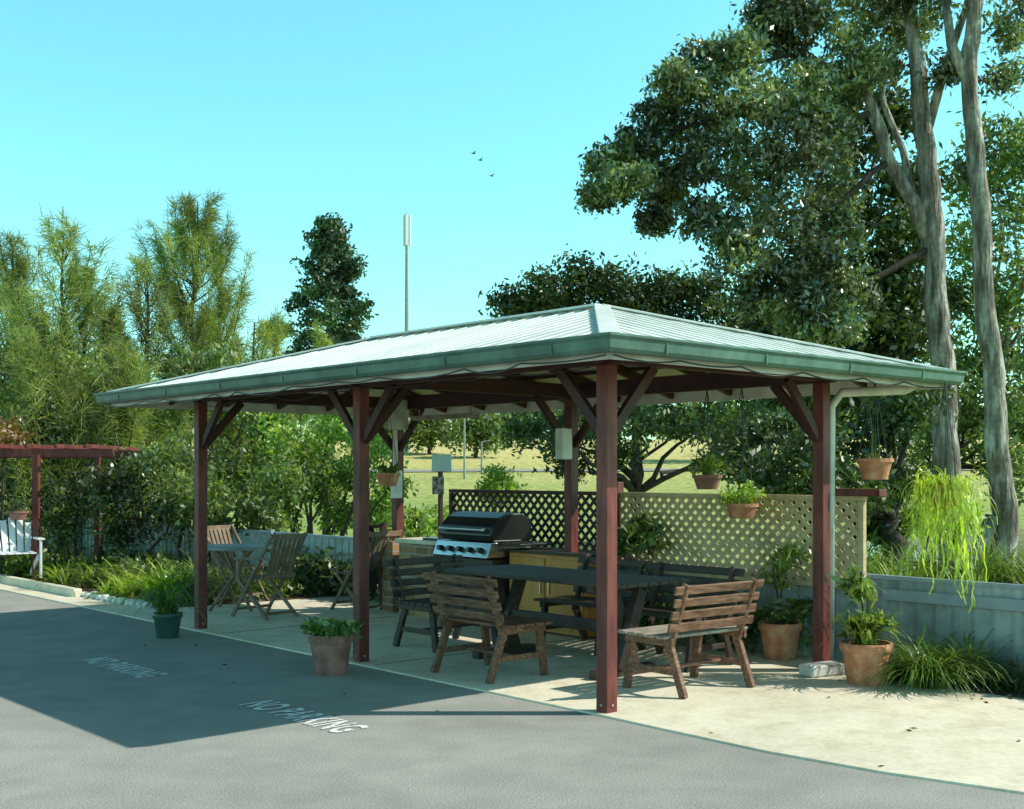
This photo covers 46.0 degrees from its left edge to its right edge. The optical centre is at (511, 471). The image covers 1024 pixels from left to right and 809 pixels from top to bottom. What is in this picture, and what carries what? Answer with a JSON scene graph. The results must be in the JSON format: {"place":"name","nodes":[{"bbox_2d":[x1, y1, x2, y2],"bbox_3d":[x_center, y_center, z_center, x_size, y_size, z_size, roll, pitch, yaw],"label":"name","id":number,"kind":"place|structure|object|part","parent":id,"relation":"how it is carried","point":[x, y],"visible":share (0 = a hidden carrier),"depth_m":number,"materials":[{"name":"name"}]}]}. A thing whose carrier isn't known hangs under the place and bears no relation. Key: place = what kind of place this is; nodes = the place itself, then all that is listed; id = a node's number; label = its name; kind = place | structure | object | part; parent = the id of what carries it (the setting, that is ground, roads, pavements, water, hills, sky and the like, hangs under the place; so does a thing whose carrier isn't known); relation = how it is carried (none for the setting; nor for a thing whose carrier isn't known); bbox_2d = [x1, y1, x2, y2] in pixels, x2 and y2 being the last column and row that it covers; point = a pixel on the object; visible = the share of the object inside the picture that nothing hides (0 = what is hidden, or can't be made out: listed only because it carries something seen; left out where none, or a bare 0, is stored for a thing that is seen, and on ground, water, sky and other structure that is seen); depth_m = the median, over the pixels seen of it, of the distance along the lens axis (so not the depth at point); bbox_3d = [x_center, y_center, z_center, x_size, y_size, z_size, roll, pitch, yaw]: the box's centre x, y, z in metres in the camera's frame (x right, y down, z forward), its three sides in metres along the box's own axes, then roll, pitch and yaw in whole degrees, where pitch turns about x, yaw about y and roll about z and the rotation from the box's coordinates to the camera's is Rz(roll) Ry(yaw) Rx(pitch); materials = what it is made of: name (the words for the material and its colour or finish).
{"place":"outdoors","nodes":[
{"label":"outdoors","id":0,"kind":"place"},
{"bbox_2d":[403,207,410,451],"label":"antenna tower","id":1,"kind":"structure","parent":0,"point":[405,230],"depth_m":89.90,"materials":[{"name":"grey metal"}]},
{"bbox_2d":[0,590,1023,808],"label":"asphalt road","id":2,"kind":"structure","parent":0,"point":[76,732],"depth_m":7.02,"materials":[{"name":"grey asphalt"}]},
{"bbox_2d":[83,657,167,677],"bbox_3d":[-3.189,1.595,9.859,0.270,0.001,1.180,0,0,-42],"label":"no parking road marking","id":3,"kind":"object","parent":2,"relation":"on","point":[119,665],"visible":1,"depth_m":9.83,"materials":[{"name":"paint"}]},
{"bbox_2d":[120,575,218,638],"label":"potted plant","id":4,"kind":"object","parent":2,"relation":"on","point":[166,617],"visible":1,"depth_m":11.56,"materials":[{"name":"green plant"}]},
{"bbox_2d":[239,700,367,731],"bbox_3d":[-1.379,1.595,7.899,0.270,0.001,1.200,0,0,-42],"label":"no parking road marking","id":5,"kind":"object","parent":2,"relation":"on","point":[313,719],"visible":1,"depth_m":7.83,"materials":[{"name":"paint"}]},
{"bbox_2d":[300,615,363,676],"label":"potted plant","id":6,"kind":"object","parent":2,"relation":"on","point":[330,640],"visible":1,"depth_m":9.43,"materials":[{"name":"green plant"}]},
{"bbox_2d":[0,583,1023,793],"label":"concrete paving","id":7,"kind":"structure","parent":0,"point":[784,708],"depth_m":8.45,"materials":[{"name":"beige concrete"}]},
{"bbox_2d":[0,518,44,577],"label":"white garden chair","id":8,"kind":"object","parent":7,"relation":"on","point":[12,540],"visible":0.98,"depth_m":17.57,"materials":[{"name":"wood"}]},
{"bbox_2d":[0,574,81,596],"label":"kerb","id":9,"kind":"structure","parent":7,"relation":"on","point":[48,587],"depth_m":16.13,"materials":[{"name":"concrete"}]},
{"bbox_2d":[207,524,268,603],"bbox_3d":[-3.423,1.130,14.851,0.710,0.945,0.545,0,0,37],"label":"folding chair","id":10,"kind":"object","parent":7,"relation":"on","point":[217,562],"visible":0.67,"depth_m":14.90,"materials":[{"name":"brown wood"}]},
{"bbox_2d":[207,543,272,611],"bbox_3d":[-3.205,1.225,13.950,0.870,0.743,0.870,0,0,0],"label":"cafe table","id":11,"kind":"object","parent":7,"relation":"on","point":[244,547],"visible":0.85,"depth_m":13.85,"materials":[{"name":"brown wood"}]},
{"bbox_2d":[231,532,307,619],"bbox_3d":[-2.661,1.130,13.204,0.710,0.945,0.545,0,0,40],"label":"folding chair","id":12,"kind":"object","parent":7,"relation":"on","point":[275,573],"visible":1,"depth_m":13.08,"materials":[{"name":"brown wood"}]},
{"bbox_2d":[330,529,402,609],"bbox_3d":[-1.671,1.130,13.816,0.710,0.945,0.545,0,0,43],"label":"folding chair","id":13,"kind":"object","parent":7,"relation":"on","point":[383,534],"visible":0.57,"depth_m":13.67,"materials":[{"name":"brown wood"}]},
{"bbox_2d":[369,522,386,609],"bbox_3d":[-1.590,1.080,13.706,0.310,1.000,0.300,0,0,0],"label":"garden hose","id":14,"kind":"object","parent":7,"relation":"on","point":[373,571],"visible":0.37,"depth_m":13.61,"materials":[{"name":"black rubber"}]},
{"bbox_2d":[228,616,594,664],"bbox_3d":[-0.861,1.587,11.892,3.044,0.004,2.608,0,0,-42],"label":"paving joint","id":15,"kind":"object","parent":7,"relation":"on","point":[399,661],"visible":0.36,"depth_m":11.28,"materials":[{"name":"grey concrete"}]},
{"bbox_2d":[382,536,444,618],"bbox_3d":[-0.950,1.163,13.447,0.560,0.850,1.150,0,0,-42],"label":"brick bench","id":16,"kind":"object","parent":7,"relation":"on","point":[410,547],"visible":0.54,"depth_m":13.33,"materials":[{"name":"concrete"}]},
{"bbox_2d":[384,554,496,652],"bbox_3d":[-0.610,1.189,11.032,0.940,0.816,0.648,0,0,-44],"label":"wooden bench","id":17,"kind":"object","parent":7,"relation":"on","point":[405,606],"visible":0.61,"depth_m":10.97,"materials":[{"name":"brown wood"}]},
{"bbox_2d":[432,454,450,536],"bbox_3d":[-0.765,0.703,13.377,0.076,1.795,0.340,0,0,-42],"label":"notice sign","id":18,"kind":"object","parent":7,"relation":"on","point":[441,463],"visible":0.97,"depth_m":13.41,"materials":[{"name":"grey metal"}]},
{"bbox_2d":[423,571,552,683],"bbox_3d":[-0.189,1.189,9.472,0.648,0.816,0.890,0,0,-42],"label":"wooden bench","id":19,"kind":"object","parent":7,"relation":"on","point":[503,624],"visible":1,"depth_m":9.34,"materials":[{"name":"brown wood"}]},
{"bbox_2d":[423,511,552,611],"bbox_3d":[-0.318,1.006,12.610,0.670,1.165,1.580,0,0,-42],"label":"gas grill","id":20,"kind":"object","parent":7,"relation":"on","point":[477,538],"visible":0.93,"depth_m":12.36,"materials":[{"name":"black metal"}]},
{"bbox_2d":[449,489,595,549],"bbox_3d":[0.164,0.890,13.066,0.053,1.380,2.660,0,0,-42],"label":"lattice screen","id":21,"kind":"object","parent":7,"relation":"on","point":[453,501],"visible":0.38,"depth_m":12.93,"materials":[{"name":"brown wood"}]},
{"bbox_2d":[93,303,967,712],"bbox_3d":[-0.327,0.108,11.130,4.180,2.983,7.390,0,0,-42],"label":"gazebo","id":22,"kind":"object","parent":7,"relation":"on","point":[595,365],"visible":0.98,"depth_m":9.70,"materials":[{"name":"red paint"}]},
{"bbox_2d":[376,417,399,485],"bbox_3d":[-1.358,-0.272,13.207,0.273,0.857,0.287,0,0,0],"label":"hanging basket","id":23,"kind":"object","parent":22,"relation":"hanging from","point":[390,475],"visible":0.98,"depth_m":13.14,"materials":[{"name":"ceramic"}]},
{"bbox_2d":[671,391,741,488],"bbox_3d":[1.723,-0.297,10.900,0.744,0.908,0.704,0,0,0],"label":"hanging basket","id":24,"kind":"object","parent":22,"relation":"hanging from","point":[708,478],"visible":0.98,"depth_m":10.84,"materials":[{"name":"ceramic"}]},
{"bbox_2d":[709,388,780,518],"bbox_3d":[2.047,-0.197,10.607,0.685,1.207,0.771,0,0,0],"label":"hanging basket","id":25,"kind":"object","parent":22,"relation":"hanging from","point":[740,504],"visible":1,"depth_m":10.53,"materials":[{"name":"ceramic"}]},
{"bbox_2d":[856,384,893,479],"bbox_3d":[2.943,-0.335,9.740,0.294,0.792,0.335,0,0,-36],"label":"hanging basket","id":26,"kind":"object","parent":22,"relation":"hanging from","point":[874,467],"visible":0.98,"depth_m":9.67,"materials":[{"name":"ceramic"}]},
{"bbox_2d":[889,381,997,638],"bbox_3d":[3.288,0.302,9.272,0.901,2.005,0.857,0,0,0],"label":"trailing hanging plant","id":27,"kind":"object","parent":22,"relation":"hanging from","point":[946,497],"visible":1,"depth_m":9.16,"materials":[{"name":"green plant"}]},
{"bbox_2d":[504,547,619,636],"bbox_3d":[0.505,1.173,11.964,0.520,0.790,1.180,0,0,-42],"label":"timber cabinet","id":28,"kind":"object","parent":7,"relation":"on","point":[549,557],"visible":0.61,"depth_m":11.76,"materials":[{"name":"brown wood"}]},
{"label":"doors","id":29,"kind":"part","parent":28,"relation":"part of","materials":[{"name":"brown wood"}]},
{"bbox_2d":[444,564,689,679],"bbox_3d":[0.401,1.212,9.930,0.832,0.751,2.050,0,0,-42],"label":"picnic table","id":30,"kind":"object","parent":7,"relation":"on","point":[520,575],"visible":0.84,"depth_m":9.76,"materials":[{"name":"brown wood"}]},
{"bbox_2d":[145,629,1023,766],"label":"fallen leaves","id":31,"kind":"object","parent":7,"relation":"on","point":[1008,695],"visible":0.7,"depth_m":8.54,"materials":[{"name":"brown plant"}]},
{"bbox_2d":[534,555,652,655],"bbox_3d":[0.722,1.189,10.885,0.648,0.816,0.940,0,0,-41],"label":"wooden bench","id":32,"kind":"object","parent":7,"relation":"on","point":[576,600],"visible":0.39,"depth_m":10.96,"materials":[{"name":"brown wood"}]},
{"bbox_2d":[617,510,670,626],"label":"potted plant","id":33,"kind":"object","parent":7,"relation":"on","point":[635,528],"visible":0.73,"depth_m":11.40,"materials":[{"name":"green plant"}]},
{"bbox_2d":[567,584,760,654],"bbox_3d":[1.380,1.377,11.101,1.649,0.722,2.482,0,0,-29],"label":"fence line fern","id":34,"kind":"object","parent":7,"relation":"on","point":[718,639],"visible":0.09,"depth_m":10.73,"materials":[{"name":"green plant"}]},
{"bbox_2d":[617,561,744,671],"bbox_3d":[1.353,1.189,10.041,0.648,0.816,0.990,0,0,-42],"label":"wooden bench","id":35,"kind":"object","parent":7,"relation":"on","point":[651,611],"visible":0.48,"depth_m":10.08,"materials":[{"name":"brown wood"}]},
{"bbox_2d":[617,578,763,698],"bbox_3d":[1.312,1.189,8.873,0.940,0.816,0.648,0,0,-39],"label":"wooden bench","id":36,"kind":"object","parent":7,"relation":"on","point":[668,635],"visible":1,"depth_m":8.74,"materials":[{"name":"brown wood"}]},
{"bbox_2d":[619,492,866,613],"bbox_3d":[1.992,0.890,11.012,0.053,1.380,2.800,0,0,-42],"label":"lattice screen","id":37,"kind":"object","parent":7,"relation":"on","point":[858,530],"visible":0.59,"depth_m":10.89,"materials":[{"name":"beige wood"}]},
{"bbox_2d":[617,482,886,531],"bbox_3d":[2.028,0.350,10.960,0.120,0.500,3.015,0,0,-42],"label":"horizontal rail","id":38,"kind":"object","parent":37,"relation":"attached to","point":[842,492],"visible":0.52,"depth_m":10.02,"materials":[{"name":"red paint"}]},
{"bbox_2d":[753,540,811,660],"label":"potted plant","id":39,"kind":"object","parent":7,"relation":"on","point":[780,641],"visible":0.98,"depth_m":10.14,"materials":[{"name":"green plant"}]},
{"bbox_2d":[799,661,843,677],"bbox_3d":[2.420,1.540,9.420,0.340,0.090,0.160,0,0,-29],"label":"concrete splash block","id":40,"kind":"object","parent":7,"relation":"on","point":[819,669],"depth_m":9.36,"materials":[{"name":"white paint"}]},
{"bbox_2d":[817,564,909,686],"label":"potted plant","id":41,"kind":"object","parent":7,"relation":"on","point":[862,628],"visible":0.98,"depth_m":8.97,"materials":[{"name":"green plant"}]},
{"bbox_2d":[0,440,1023,580],"bbox_3d":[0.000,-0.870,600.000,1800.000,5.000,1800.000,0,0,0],"label":"ground","id":42,"kind":"structure","parent":0,"point":[549,481],"depth_m":63.39,"materials":[{"name":"green plant"}]},
{"bbox_2d":[46,262,150,517],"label":"casuarina tree","id":43,"kind":"object","parent":42,"relation":"on","point":[85,345],"visible":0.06,"depth_m":25.95,"materials":[{"name":"green plant"}]},
{"bbox_2d":[48,274,191,515],"bbox_3d":[-8.007,-1.173,24.041,3.234,5.618,2.974,0,0,0],"label":"casuarina tree","id":44,"kind":"object","parent":42,"relation":"on","point":[108,322],"visible":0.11,"depth_m":24.00,"materials":[{"name":"green plant"}]},
{"bbox_2d":[103,249,222,522],"bbox_3d":[-7.626,-1.549,25.225,3.132,6.360,2.843,0,0,-43],"label":"casuarina tree","id":45,"kind":"object","parent":42,"relation":"on","point":[142,269],"visible":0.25,"depth_m":24.87,"materials":[{"name":"green plant"}]},
{"bbox_2d":[90,187,269,522],"bbox_3d":[-6.823,-2.259,26.020,4.093,7.792,4.044,0,0,0],"label":"casuarina tree","id":46,"kind":"object","parent":42,"relation":"on","point":[201,230],"visible":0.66,"depth_m":25.68,"materials":[{"name":"green plant"}]},
{"bbox_2d":[176,231,285,524],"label":"casuarina tree","id":47,"kind":"object","parent":42,"relation":"on","point":[224,305],"visible":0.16,"depth_m":26.75,"materials":[{"name":"green plant"}]},
{"bbox_2d":[207,313,308,527],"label":"casuarina tree","id":48,"kind":"object","parent":42,"relation":"on","point":[259,335],"visible":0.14,"depth_m":25.95,"materials":[{"name":"green plant"}]},
{"bbox_2d":[243,302,315,527],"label":"casuarina tree","id":49,"kind":"object","parent":42,"relation":"on","point":[276,318],"visible":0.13,"depth_m":27.84,"materials":[{"name":"green plant"}]},
{"bbox_2d":[229,354,386,533],"bbox_3d":[-4.025,-0.360,24.064,3.306,3.937,1.562,0,0,0],"label":"leafy bush","id":50,"kind":"object","parent":42,"relation":"on","point":[306,509],"visible":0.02,"depth_m":24.02,"materials":[{"name":"green plant"}]},
{"bbox_2d":[282,317,352,534],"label":"casuarina tree","id":51,"kind":"object","parent":42,"relation":"on","point":[324,340],"visible":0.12,"depth_m":29.84,"materials":[{"name":"green plant"}]},
{"bbox_2d":[271,212,378,471],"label":"hoop pine","id":52,"kind":"object","parent":42,"relation":"on","point":[329,247],"visible":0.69,"depth_m":59.52,"materials":[{"name":"green plant"}]},
{"bbox_2d":[233,411,419,535],"bbox_3d":[-3.016,0.179,19.241,3.146,2.888,1.762,0,0,0],"label":"bright bush","id":53,"kind":"object","parent":42,"relation":"on","point":[342,517],"visible":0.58,"depth_m":19.13,"materials":[{"name":"green plant"}]},
{"bbox_2d":[335,423,418,461],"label":"paddock tree","id":54,"kind":"object","parent":42,"relation":"on","point":[389,431],"visible":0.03,"depth_m":79.12,"materials":[{"name":"green plant"}]},
{"bbox_2d":[372,502,457,537],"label":"bright bush","id":55,"kind":"object","parent":42,"relation":"on","point":[418,523],"visible":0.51,"depth_m":16.25,"materials":[{"name":"green plant"}]},
{"bbox_2d":[404,419,462,453],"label":"paddock tree","id":56,"kind":"object","parent":42,"relation":"on","point":[427,429],"visible":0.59,"depth_m":87.21,"materials":[{"name":"green plant"}]},
{"bbox_2d":[463,418,465,478],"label":"light pole","id":57,"kind":"object","parent":42,"relation":"on","point":[464,465],"visible":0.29,"depth_m":65.96,"materials":[{"name":"grey metal"}]},
{"bbox_2d":[435,413,518,458],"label":"paddock tree","id":58,"kind":"object","parent":42,"relation":"on","point":[478,431],"visible":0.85,"depth_m":83.44,"materials":[{"name":"green plant"}]},
{"bbox_2d":[481,440,489,472],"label":"light pole","id":59,"kind":"object","parent":42,"relation":"on","point":[482,455],"visible":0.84,"depth_m":69.96,"materials":[{"name":"grey metal"}]},
{"bbox_2d":[473,460,528,510],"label":"round bush","id":60,"kind":"object","parent":42,"relation":"on","point":[496,476],"visible":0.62,"depth_m":23.40,"materials":[{"name":"green plant"}]},
{"bbox_2d":[0,389,1023,439],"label":"distant trees","id":61,"kind":"object","parent":42,"relation":"on","point":[557,413],"visible":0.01,"depth_m":132.79,"materials":[{"name":"green plant"}]},
{"bbox_2d":[478,242,759,510],"bbox_3d":[3.090,-1.733,27.661,7.763,6.901,2.915,0,0,0],"label":"spreading tree","id":62,"kind":"object","parent":42,"relation":"on","point":[666,291],"visible":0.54,"depth_m":27.18,"materials":[{"name":"green plant"}]},
{"bbox_2d":[492,398,791,555],"bbox_3d":[2.208,0.010,21.004,5.104,3.264,3.585,0,0,0],"label":"paperbark tree","id":63,"kind":"object","parent":42,"relation":"on","point":[532,432],"visible":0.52,"depth_m":20.71,"materials":[{"name":"green plant"}]},
{"bbox_2d":[672,399,767,447],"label":"paddock tree","id":64,"kind":"object","parent":42,"relation":"on","point":[711,407],"visible":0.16,"depth_m":79.48,"materials":[{"name":"green plant"}]},
{"bbox_2d":[573,0,969,565],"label":"gum tree","id":65,"kind":"object","parent":42,"relation":"on","point":[627,169],"visible":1,"depth_m":20.27,"materials":[{"name":"green plant"}]},
{"bbox_2d":[767,406,855,448],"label":"paddock tree","id":66,"kind":"object","parent":42,"relation":"on","point":[837,429],"depth_m":85.31,"materials":[{"name":"green plant"}]},
{"bbox_2d":[696,363,957,573],"bbox_3d":[4.367,0.067,16.629,3.598,3.142,2.939,0,0,0],"label":"garden tree","id":67,"kind":"object","parent":42,"relation":"on","point":[900,414],"visible":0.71,"depth_m":16.60,"materials":[{"name":"green plant"}]},
{"bbox_2d":[731,55,958,553],"bbox_3d":[6.558,-3.172,24.386,4.954,9.758,3.538,0,0,0],"label":"brush box tree","id":68,"kind":"object","parent":42,"relation":"on","point":[894,238],"visible":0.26,"depth_m":23.64,"materials":[{"name":"green plant"}]},
{"bbox_2d":[805,526,1023,584],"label":"long grass","id":69,"kind":"object","parent":42,"relation":"on","point":[1013,574],"visible":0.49,"depth_m":15.50,"materials":[{"name":"green plant"}]},
{"bbox_2d":[866,495,991,577],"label":"waterside shrub","id":70,"kind":"object","parent":42,"relation":"on","point":[907,534],"visible":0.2,"depth_m":17.06,"materials":[{"name":"green plant"}]},
{"bbox_2d":[882,320,1023,508],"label":"background tree","id":71,"kind":"object","parent":42,"relation":"on","point":[968,411],"visible":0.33,"depth_m":30.55,"materials":[{"name":"green plant"}]},
{"bbox_2d":[908,0,1023,570],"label":"gum tree","id":72,"kind":"object","parent":42,"relation":"on","point":[957,65],"visible":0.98,"depth_m":19.89,"materials":[{"name":"grey plant"}]},
{"bbox_2d":[914,95,1023,399],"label":"background tree","id":73,"kind":"object","parent":42,"relation":"on","point":[1009,306],"visible":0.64,"depth_m":26.78,"materials":[{"name":"green plant"}]},
{"bbox_2d":[0,0,1023,439],"label":"sky","id":74,"kind":"structure","parent":0,"point":[366,112],"materials":[{"name":"blue"}]},
{"bbox_2d":[9,558,1023,698],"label":"garden bed soil","id":75,"kind":"structure","parent":0,"point":[1014,694],"depth_m":15.18,"materials":[{"name":"brown soil"}]},
{"bbox_2d":[0,414,39,574],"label":"flowering tree","id":76,"kind":"object","parent":75,"relation":"on","point":[12,435],"visible":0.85,"depth_m":18.55,"materials":[{"name":"green plant"}]},
{"bbox_2d":[0,274,82,497],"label":"casuarina tree","id":77,"kind":"object","parent":75,"relation":"on","point":[5,358],"visible":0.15,"depth_m":23.62,"materials":[{"name":"green plant"}]},
{"bbox_2d":[0,226,90,541],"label":"casuarina tree","id":78,"kind":"object","parent":75,"relation":"on","point":[22,269],"visible":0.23,"depth_m":24.87,"materials":[{"name":"green plant"}]},
{"bbox_2d":[0,396,119,560],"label":"dark shrub","id":79,"kind":"object","parent":75,"relation":"on","point":[53,408],"visible":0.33,"depth_m":20.21,"materials":[{"name":"green plant"}]},
{"bbox_2d":[0,321,125,552],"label":"casuarina tree","id":80,"kind":"object","parent":75,"relation":"on","point":[32,365],"visible":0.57,"depth_m":20.31,"materials":[{"name":"green plant"}]},
{"bbox_2d":[0,444,142,580],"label":"garden pergola","id":81,"kind":"object","parent":75,"relation":"on","point":[36,452],"visible":0.8,"depth_m":17.65,"materials":[{"name":"red paint"}]},
{"bbox_2d":[6,458,28,519],"bbox_3d":[-7.139,0.236,17.397,0.308,0.913,0.294,0,0,-21],"label":"hanging basket","id":82,"kind":"object","parent":81,"relation":"hanging from","point":[14,513],"visible":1,"depth_m":17.33,"materials":[{"name":"ceramic"}]},
{"bbox_2d":[0,203,171,548],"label":"casuarina tree","id":83,"kind":"object","parent":75,"relation":"on","point":[74,283],"visible":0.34,"depth_m":22.79,"materials":[{"name":"green plant"}]},
{"bbox_2d":[0,548,187,598],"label":"garden border plants","id":84,"kind":"object","parent":75,"relation":"on","point":[55,574],"visible":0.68,"depth_m":16.53,"materials":[{"name":"green plant"}]},
{"bbox_2d":[80,591,152,608],"bbox_3d":[-4.869,1.551,14.736,0.135,0.098,2.012,0,0,-42],"label":"garden edging","id":85,"kind":"object","parent":75,"relation":"on","point":[111,599],"visible":0.89,"depth_m":14.62,"materials":[{"name":"white stone"}]},
{"bbox_2d":[23,443,210,574],"bbox_3d":[-5.904,0.597,18.054,2.992,2.050,1.430,0,0,18],"label":"dark shrub","id":86,"kind":"object","parent":75,"relation":"on","point":[93,492],"visible":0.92,"depth_m":17.94,"materials":[{"name":"green plant"}]},
{"bbox_2d":[47,336,220,539],"bbox_3d":[-6.838,-0.385,21.140,2.622,4.054,2.755,0,0,31],"label":"casuarina tree","id":87,"kind":"object","parent":75,"relation":"on","point":[128,418],"visible":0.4,"depth_m":20.89,"materials":[{"name":"green plant"}]},
{"bbox_2d":[7,529,266,589],"bbox_3d":[-6.604,1.363,19.410,2.471,0.840,9.591,0,0,-42],"label":"agapanthus","id":88,"kind":"object","parent":75,"relation":"on","point":[169,557],"visible":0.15,"depth_m":18.04,"materials":[{"name":"green plant"}]},
{"bbox_2d":[0,328,278,523],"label":"tree","id":89,"kind":"object","parent":75,"relation":"on","point":[223,358],"visible":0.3,"depth_m":22.12,"materials":[{"name":"green plant"}]},
{"bbox_2d":[101,559,209,603],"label":"plant","id":90,"kind":"object","parent":75,"relation":"on","point":[155,581],"visible":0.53,"depth_m":14.63,"materials":[{"name":"green plant"}]},
{"bbox_2d":[0,535,343,599],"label":"groundcover plants","id":91,"kind":"object","parent":75,"relation":"on","point":[131,562],"visible":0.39,"depth_m":17.06,"materials":[{"name":"green plant"}]},
{"bbox_2d":[130,557,320,605],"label":"agapanthus","id":92,"kind":"object","parent":75,"relation":"on","point":[235,588],"visible":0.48,"depth_m":14.92,"materials":[{"name":"green plant"}]},
{"bbox_2d":[140,428,316,573],"bbox_3d":[-4.312,0.462,18.133,2.814,2.307,2.129,0,0,0],"label":"leafy bush","id":93,"kind":"object","parent":75,"relation":"on","point":[265,515],"visible":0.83,"depth_m":17.99,"materials":[{"name":"green plant"}]},
{"bbox_2d":[263,542,378,601],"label":"shrub","id":94,"kind":"object","parent":75,"relation":"on","point":[324,564],"visible":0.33,"depth_m":15.53,"materials":[{"name":"green plant"}]},
{"bbox_2d":[3,517,1023,683],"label":"metal fence","id":95,"kind":"object","parent":75,"relation":"on","point":[943,607],"visible":0.12,"depth_m":9.73,"materials":[{"name":"grey metal"}]},
{"bbox_2d":[640,585,812,652],"bbox_3d":[1.936,1.297,10.822,0.639,0.671,2.015,0,0,-42],"label":"shrub","id":96,"kind":"object","parent":75,"relation":"on","point":[797,610],"visible":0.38,"depth_m":10.32,"materials":[{"name":"green plant"}]},
{"bbox_2d":[830,623,1023,701],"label":"strap leaf shrub","id":97,"kind":"object","parent":75,"relation":"on","point":[926,668],"visible":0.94,"depth_m":8.84,"materials":[{"name":"green plant"}]},
{"bbox_2d":[963,653,1023,698],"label":"fence line grass","id":98,"kind":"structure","parent":75,"relation":"on","point":[1020,688],"depth_m":8.83,"materials":[{"name":"green plant"}]},
{"bbox_2d":[369,468,1023,471],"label":"distant path","id":99,"kind":"structure","parent":0,"point":[430,470],"depth_m":71.73,"materials":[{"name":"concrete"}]},
{"bbox_2d":[797,529,1023,564],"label":"pond water","id":100,"kind":"structure","parent":0,"point":[1020,538],"depth_m":26.57,"materials":[{"name":"liquid"}]}
]}

